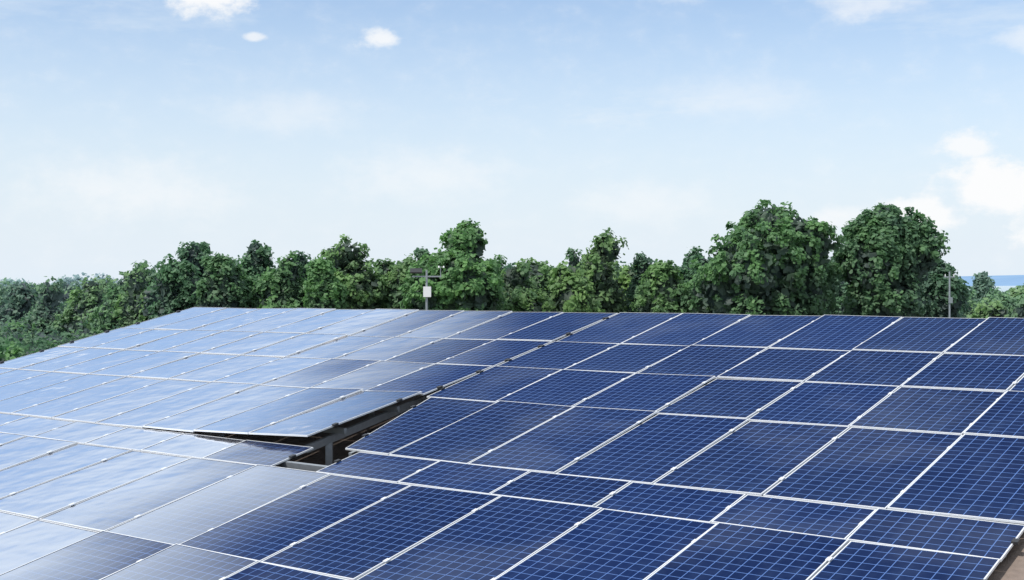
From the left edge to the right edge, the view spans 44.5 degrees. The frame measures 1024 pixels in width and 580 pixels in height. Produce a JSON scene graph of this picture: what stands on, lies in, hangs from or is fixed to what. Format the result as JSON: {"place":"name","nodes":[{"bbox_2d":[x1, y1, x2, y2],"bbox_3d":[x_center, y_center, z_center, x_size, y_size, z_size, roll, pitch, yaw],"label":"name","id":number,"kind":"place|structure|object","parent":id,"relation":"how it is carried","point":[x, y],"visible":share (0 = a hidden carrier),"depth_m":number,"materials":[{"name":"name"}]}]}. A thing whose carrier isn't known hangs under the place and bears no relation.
{"place":"outdoors","nodes":[
{"label":"outdoors","id":0,"kind":"place"},
{"bbox_2d":[0,0,1023,284],"label":"sky","id":1,"kind":"structure","parent":0,"point":[131,131],"materials":[{"name":"blue"}]},
{"bbox_2d":[24,286,1023,579],"bbox_3d":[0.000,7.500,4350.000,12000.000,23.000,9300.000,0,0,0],"label":"terrain","id":2,"kind":"structure","parent":0,"point":[1010,564],"depth_m":20.05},
{"bbox_2d":[0,284,6,306],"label":"tree","id":3,"kind":"object","parent":2,"relation":"on","point":[3,290],"visible":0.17,"depth_m":190.75,"materials":[{"name":"green plant"}]},
{"bbox_2d":[0,277,14,299],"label":"tree","id":4,"kind":"object","parent":2,"relation":"on","point":[4,281],"visible":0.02,"depth_m":239.64,"materials":[{"name":"green plant"}]},
{"bbox_2d":[0,336,23,350],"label":"tree wood","id":5,"kind":"object","parent":2,"relation":"on","point":[2,340],"visible":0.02,"depth_m":97.34,"materials":[{"name":"green plant"}]},
{"bbox_2d":[0,341,29,357],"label":"tree wood","id":6,"kind":"object","parent":2,"relation":"on","point":[3,349],"visible":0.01,"depth_m":91.87,"materials":[{"name":"green plant"}]},
{"bbox_2d":[1,332,36,346],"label":"tree wood","id":7,"kind":"object","parent":2,"relation":"on","point":[9,338],"visible":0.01,"depth_m":113.91,"materials":[{"name":"green plant"}]},
{"bbox_2d":[6,278,31,285],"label":"tree","id":8,"kind":"object","parent":2,"relation":"on","point":[12,280],"visible":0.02,"depth_m":696.35,"materials":[{"name":"green plant"}]},
{"bbox_2d":[0,341,38,360],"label":"tree wood","id":9,"kind":"object","parent":2,"relation":"on","point":[13,351],"visible":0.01,"depth_m":83.70,"materials":[{"name":"green plant"}]},
{"bbox_2d":[3,350,35,360],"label":"tree wood","id":10,"kind":"object","parent":2,"relation":"on","point":[16,355],"visible":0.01,"depth_m":84.29,"materials":[{"name":"green plant"}]},
{"bbox_2d":[0,281,39,330],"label":"tree","id":11,"kind":"object","parent":2,"relation":"on","point":[21,298],"visible":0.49,"depth_m":177.20,"materials":[{"name":"green plant"}]},
{"bbox_2d":[0,319,45,337],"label":"tree wood","id":12,"kind":"object","parent":2,"relation":"on","point":[17,324],"visible":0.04,"depth_m":140.63,"materials":[{"name":"green plant"}]},
{"bbox_2d":[0,325,45,341],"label":"tree wood","id":13,"kind":"object","parent":2,"relation":"on","point":[15,333],"visible":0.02,"depth_m":131.45,"materials":[{"name":"green plant"}]},
{"bbox_2d":[2,340,43,349],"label":"tree wood","id":14,"kind":"object","parent":2,"relation":"on","point":[38,346],"visible":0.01,"depth_m":105.73,"materials":[{"name":"green plant"}]},
{"bbox_2d":[0,315,46,334],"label":"tree wood","id":15,"kind":"object","parent":2,"relation":"on","point":[29,327],"visible":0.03,"depth_m":162.24,"materials":[{"name":"green plant"}]},
{"bbox_2d":[10,330,39,344],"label":"tree wood","id":16,"kind":"object","parent":2,"relation":"on","point":[20,338],"depth_m":121.78,"materials":[{"name":"green plant"}]},
{"bbox_2d":[20,341,58,352],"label":"tree wood","id":17,"kind":"object","parent":2,"relation":"on","point":[26,347],"depth_m":98.12,"materials":[{"name":"green plant"}]},
{"bbox_2d":[21,276,65,337],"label":"tree","id":18,"kind":"object","parent":2,"relation":"on","point":[45,311],"visible":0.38,"depth_m":163.84,"materials":[{"name":"green plant"}]},
{"bbox_2d":[20,281,67,311],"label":"tree","id":19,"kind":"object","parent":2,"relation":"on","point":[34,283],"visible":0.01,"depth_m":210.45,"materials":[{"name":"green plant"}]},
{"bbox_2d":[32,337,68,349],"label":"tree wood","id":20,"kind":"object","parent":2,"relation":"on","point":[45,341],"depth_m":105.89,"materials":[{"name":"green plant"}]},
{"bbox_2d":[22,328,82,343],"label":"tree wood","id":21,"kind":"object","parent":2,"relation":"on","point":[58,336],"visible":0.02,"depth_m":131.77,"materials":[{"name":"green plant"}]},
{"bbox_2d":[28,331,78,347],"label":"tree wood","id":22,"kind":"object","parent":2,"relation":"on","point":[37,338],"visible":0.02,"depth_m":122.25,"materials":[{"name":"green plant"}]},
{"bbox_2d":[47,322,67,337],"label":"tree wood","id":23,"kind":"object","parent":2,"relation":"on","point":[59,331],"visible":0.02,"depth_m":149.91,"materials":[{"name":"green plant"}]},
{"bbox_2d":[33,330,92,347],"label":"tree wood","id":24,"kind":"object","parent":2,"relation":"on","point":[70,336],"visible":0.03,"depth_m":113.75,"materials":[{"name":"green plant"}]},
{"bbox_2d":[50,275,81,284],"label":"tree","id":25,"kind":"object","parent":2,"relation":"on","point":[66,280],"visible":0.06,"depth_m":649.18,"materials":[{"name":"green plant"}]},
{"bbox_2d":[58,278,83,305],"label":"tree","id":26,"kind":"object","parent":2,"relation":"on","point":[67,287],"visible":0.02,"depth_m":218.87,"materials":[{"name":"green plant"}]},
{"bbox_2d":[54,320,100,339],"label":"tree wood","id":27,"kind":"object","parent":2,"relation":"on","point":[86,330],"depth_m":141.11,"materials":[{"name":"green plant"}]},
{"bbox_2d":[53,274,108,336],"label":"tree","id":28,"kind":"object","parent":2,"relation":"on","point":[76,311],"visible":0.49,"depth_m":149.33,"materials":[{"name":"green plant"}]},
{"bbox_2d":[73,272,91,280],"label":"tree","id":29,"kind":"object","parent":2,"relation":"on","point":[77,277],"visible":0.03,"depth_m":698.88,"materials":[{"name":"green plant"}]},
{"bbox_2d":[96,275,116,306],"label":"tree","id":30,"kind":"object","parent":2,"relation":"on","point":[103,282],"visible":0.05,"depth_m":173.93,"materials":[{"name":"green plant"}]},
{"bbox_2d":[95,273,117,281],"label":"tree","id":31,"kind":"object","parent":2,"relation":"on","point":[102,276],"visible":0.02,"depth_m":697.91,"materials":[{"name":"green plant"}]},
{"bbox_2d":[86,271,133,334],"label":"tree","id":32,"kind":"object","parent":2,"relation":"on","point":[107,321],"visible":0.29,"depth_m":137.58,"materials":[{"name":"green plant"}]},
{"bbox_2d":[112,263,154,328],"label":"tree","id":33,"kind":"object","parent":2,"relation":"on","point":[133,307],"visible":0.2,"depth_m":126.52,"materials":[{"name":"green plant"}]},
{"bbox_2d":[132,259,158,295],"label":"tree","id":34,"kind":"object","parent":2,"relation":"on","point":[151,275],"visible":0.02,"depth_m":143.51,"materials":[{"name":"green plant"}]},
{"bbox_2d":[139,279,159,319],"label":"tree","id":35,"kind":"object","parent":2,"relation":"on","point":[150,298],"visible":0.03,"depth_m":123.38,"materials":[{"name":"green plant"}]},
{"bbox_2d":[147,253,203,319],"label":"tree","id":36,"kind":"object","parent":2,"relation":"on","point":[175,280],"visible":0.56,"depth_m":111.23,"materials":[{"name":"green plant"}]},
{"bbox_2d":[148,241,213,314],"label":"tree","id":37,"kind":"object","parent":2,"relation":"on","point":[194,253],"visible":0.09,"depth_m":117.20,"materials":[{"name":"green plant"}]},
{"bbox_2d":[195,241,210,256],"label":"slim tree","id":38,"kind":"object","parent":2,"relation":"on","point":[203,242],"visible":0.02,"depth_m":122.56,"materials":[{"name":"green plant"}]},
{"bbox_2d":[192,252,259,307],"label":"tree","id":39,"kind":"object","parent":2,"relation":"on","point":[224,285],"visible":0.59,"depth_m":107.17,"materials":[{"name":"green plant"}]},
{"bbox_2d":[237,239,276,307],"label":"tree","id":40,"kind":"object","parent":2,"relation":"on","point":[256,260],"visible":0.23,"depth_m":112.70,"materials":[{"name":"green plant"}]},
{"bbox_2d":[251,250,307,308],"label":"tree","id":41,"kind":"object","parent":2,"relation":"on","point":[282,287],"visible":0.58,"depth_m":107.46,"materials":[{"name":"green plant"}]},
{"bbox_2d":[293,250,311,286],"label":"tree","id":42,"kind":"object","parent":2,"relation":"on","point":[302,259],"visible":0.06,"depth_m":118.27,"materials":[{"name":"green plant"}]},
{"bbox_2d":[302,256,348,308],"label":"tree","id":43,"kind":"object","parent":2,"relation":"on","point":[323,288],"visible":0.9,"depth_m":102.82,"materials":[{"name":"green plant"}]},
{"bbox_2d":[317,234,390,308],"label":"tree","id":44,"kind":"object","parent":2,"relation":"on","point":[365,289],"visible":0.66,"depth_m":108.84,"materials":[{"name":"green plant"}]},
{"bbox_2d":[373,258,396,289],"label":"tree","id":45,"kind":"object","parent":2,"relation":"on","point":[385,266],"visible":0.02,"depth_m":115.50,"materials":[{"name":"green plant"}]},
{"bbox_2d":[379,253,417,308],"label":"tree","id":46,"kind":"object","parent":2,"relation":"on","point":[395,279],"visible":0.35,"depth_m":109.40,"materials":[{"name":"green plant"}]},
{"bbox_2d":[412,246,432,260],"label":"slim tree","id":47,"kind":"object","parent":2,"relation":"on","point":[418,252],"visible":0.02,"depth_m":118.27,"materials":[{"name":"green plant"}]},
{"bbox_2d":[410,266,444,309],"bbox_3d":[-2.431,0.324,35.977,0.996,2.036,0.225,0,0,-3],"label":"weather mast","id":48,"kind":"object","parent":2,"relation":"on","point":[426,291],"visible":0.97,"depth_m":35.94,"materials":[{"name":"metal"}]},
{"bbox_2d":[398,218,508,310],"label":"tree","id":49,"kind":"object","parent":2,"relation":"on","point":[467,280],"visible":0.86,"depth_m":96.99,"materials":[{"name":"green plant"}]},
{"bbox_2d":[485,254,507,278],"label":"tree","id":50,"kind":"object","parent":2,"relation":"on","point":[500,261],"visible":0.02,"depth_m":117.06,"materials":[{"name":"green plant"}]},
{"bbox_2d":[503,263,515,271],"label":"tree","id":51,"kind":"object","parent":2,"relation":"on","point":[508,266],"visible":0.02,"depth_m":142.46,"materials":[{"name":"green plant"}]},
{"bbox_2d":[500,261,555,312],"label":"tree","id":52,"kind":"object","parent":2,"relation":"on","point":[524,295],"visible":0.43,"depth_m":104.97,"materials":[{"name":"green plant"}]},
{"bbox_2d":[516,257,554,311],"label":"tree","id":53,"kind":"object","parent":2,"relation":"on","point":[539,275],"visible":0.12,"depth_m":110.03,"materials":[{"name":"green plant"}]},
{"bbox_2d":[564,247,582,277],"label":"slim tree","id":54,"kind":"object","parent":2,"relation":"on","point":[572,257],"visible":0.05,"depth_m":121.85,"materials":[{"name":"green plant"}]},
{"bbox_2d":[542,260,605,312],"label":"tree","id":55,"kind":"object","parent":2,"relation":"on","point":[572,289],"visible":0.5,"depth_m":102.46,"materials":[{"name":"green plant"}]},
{"bbox_2d":[153,324,1016,557],"bbox_3d":[-4.528,2.966,16.615,21.050,4.848,17.315,0,0,37],"label":"panel mounting frame","id":56,"kind":"object","parent":2,"relation":"on","point":[339,433],"visible":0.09,"depth_m":17.45,"materials":[{"name":"metal"}]},
{"bbox_2d":[0,307,1023,579],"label":"solar panels","id":57,"kind":"object","parent":56,"relation":"on","point":[468,479],"visible":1,"depth_m":15.31,"materials":[{"name":"blue glass"}]},
{"bbox_2d":[576,227,628,312],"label":"tree","id":58,"kind":"object","parent":2,"relation":"on","point":[598,263],"visible":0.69,"depth_m":108.70,"materials":[{"name":"green plant"}]},
{"bbox_2d":[612,260,632,271],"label":"tree","id":59,"kind":"object","parent":2,"relation":"on","point":[622,265],"depth_m":139.42,"materials":[{"name":"green plant"}]},
{"bbox_2d":[613,264,636,307],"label":"tree","id":60,"kind":"object","parent":2,"relation":"on","point":[626,274],"visible":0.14,"depth_m":115.31,"materials":[{"name":"green plant"}]},
{"bbox_2d":[622,251,652,312],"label":"slim tree","id":61,"kind":"object","parent":2,"relation":"on","point":[640,264],"visible":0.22,"depth_m":111.17,"materials":[{"name":"green plant"}]},
{"bbox_2d":[630,258,703,312],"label":"tree","id":62,"kind":"object","parent":2,"relation":"on","point":[659,292],"visible":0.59,"depth_m":104.55,"materials":[{"name":"green plant"}]},
{"bbox_2d":[674,262,712,313],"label":"tree","id":63,"kind":"object","parent":2,"relation":"on","point":[685,270],"visible":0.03,"depth_m":111.66,"materials":[{"name":"green plant"}]},
{"bbox_2d":[682,246,704,264],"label":"slim tree","id":64,"kind":"object","parent":2,"relation":"on","point":[694,250],"visible":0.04,"depth_m":126.17,"materials":[{"name":"green plant"}]},
{"bbox_2d":[689,253,714,268],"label":"tree","id":65,"kind":"object","parent":2,"relation":"on","point":[701,260],"visible":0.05,"depth_m":119.97,"materials":[{"name":"green plant"}]},
{"bbox_2d":[677,199,845,315],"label":"tree","id":66,"kind":"object","parent":2,"relation":"on","point":[771,261],"visible":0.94,"depth_m":100.45,"materials":[{"name":"green plant"}]},
{"bbox_2d":[813,279,837,315],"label":"tree","id":67,"kind":"object","parent":2,"relation":"on","point":[830,311],"visible":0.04,"depth_m":124.41,"materials":[{"name":"green plant"}]},
{"bbox_2d":[829,256,845,283],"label":"tree","id":68,"kind":"object","parent":2,"relation":"on","point":[833,260],"depth_m":130.47,"materials":[{"name":"green plant"}]},
{"bbox_2d":[830,280,847,313],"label":"tree","id":69,"kind":"object","parent":2,"relation":"on","point":[842,286],"visible":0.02,"depth_m":126.48,"materials":[{"name":"green plant"}]},
{"bbox_2d":[831,280,851,314],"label":"tree","id":70,"kind":"object","parent":2,"relation":"on","point":[840,309],"visible":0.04,"depth_m":122.74,"materials":[{"name":"green plant"}]},
{"bbox_2d":[829,202,950,316],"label":"tree","id":71,"kind":"object","parent":2,"relation":"on","point":[888,257],"visible":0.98,"depth_m":105.43,"materials":[{"name":"green plant"}]},
{"bbox_2d":[916,259,972,317],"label":"tree","id":72,"kind":"object","parent":2,"relation":"on","point":[935,285],"visible":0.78,"depth_m":117.19,"materials":[{"name":"green plant"}]},
{"bbox_2d":[944,272,954,317],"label":"station","id":73,"kind":"object","parent":2,"relation":"on","point":[950,299],"visible":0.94,"depth_m":69.96,"materials":[{"name":"metal"}]},
{"bbox_2d":[954,275,970,317],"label":"tree","id":74,"kind":"object","parent":2,"relation":"on","point":[964,310],"visible":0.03,"depth_m":134.00,"materials":[{"name":"green plant"}]},
{"bbox_2d":[963,299,979,317],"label":"tree","id":75,"kind":"object","parent":2,"relation":"on","point":[970,308],"visible":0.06,"depth_m":148.94,"materials":[{"name":"green plant"}]},
{"bbox_2d":[967,287,976,308],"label":"tree","id":76,"kind":"object","parent":2,"relation":"on","point":[972,298],"visible":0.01,"depth_m":189.42,"materials":[{"name":"green plant"}]},
{"bbox_2d":[971,271,992,304],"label":"slim tree","id":77,"kind":"object","parent":2,"relation":"on","point":[982,284],"visible":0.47,"depth_m":204.18,"materials":[{"name":"green plant"}]},
{"bbox_2d":[971,276,995,293],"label":"tree","id":78,"kind":"object","parent":2,"relation":"on","point":[993,283],"visible":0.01,"depth_m":209.37,"materials":[{"name":"green plant"}]},
{"bbox_2d":[964,297,1010,318],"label":"tree","id":79,"kind":"object","parent":2,"relation":"on","point":[986,310],"visible":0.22,"depth_m":139.41,"materials":[{"name":"green plant"}]},
{"bbox_2d":[977,287,1019,316],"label":"tree","id":80,"kind":"object","parent":2,"relation":"on","point":[1001,296],"visible":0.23,"depth_m":178.42,"materials":[{"name":"green plant"}]},
{"bbox_2d":[1006,298,1023,317],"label":"tree","id":81,"kind":"object","parent":2,"relation":"on","point":[1016,312],"visible":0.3,"depth_m":149.34,"materials":[{"name":"green plant"}]},
{"bbox_2d":[1007,283,1023,301],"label":"tree","id":82,"kind":"object","parent":2,"relation":"on","point":[1017,290],"visible":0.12,"depth_m":198.84,"materials":[{"name":"green plant"}]},
{"bbox_2d":[1014,294,1023,306],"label":"tree","id":83,"kind":"object","parent":2,"relation":"on","point":[1017,298],"visible":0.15,"depth_m":189.50,"materials":[{"name":"green plant"}]},
{"bbox_2d":[958,275,1023,285],"bbox_3d":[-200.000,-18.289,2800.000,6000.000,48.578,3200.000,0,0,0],"label":"sea","id":84,"kind":"structure","parent":0,"point":[1009,280],"depth_m":2819.16,"materials":[{"name":"blue liquid"}]}
]}

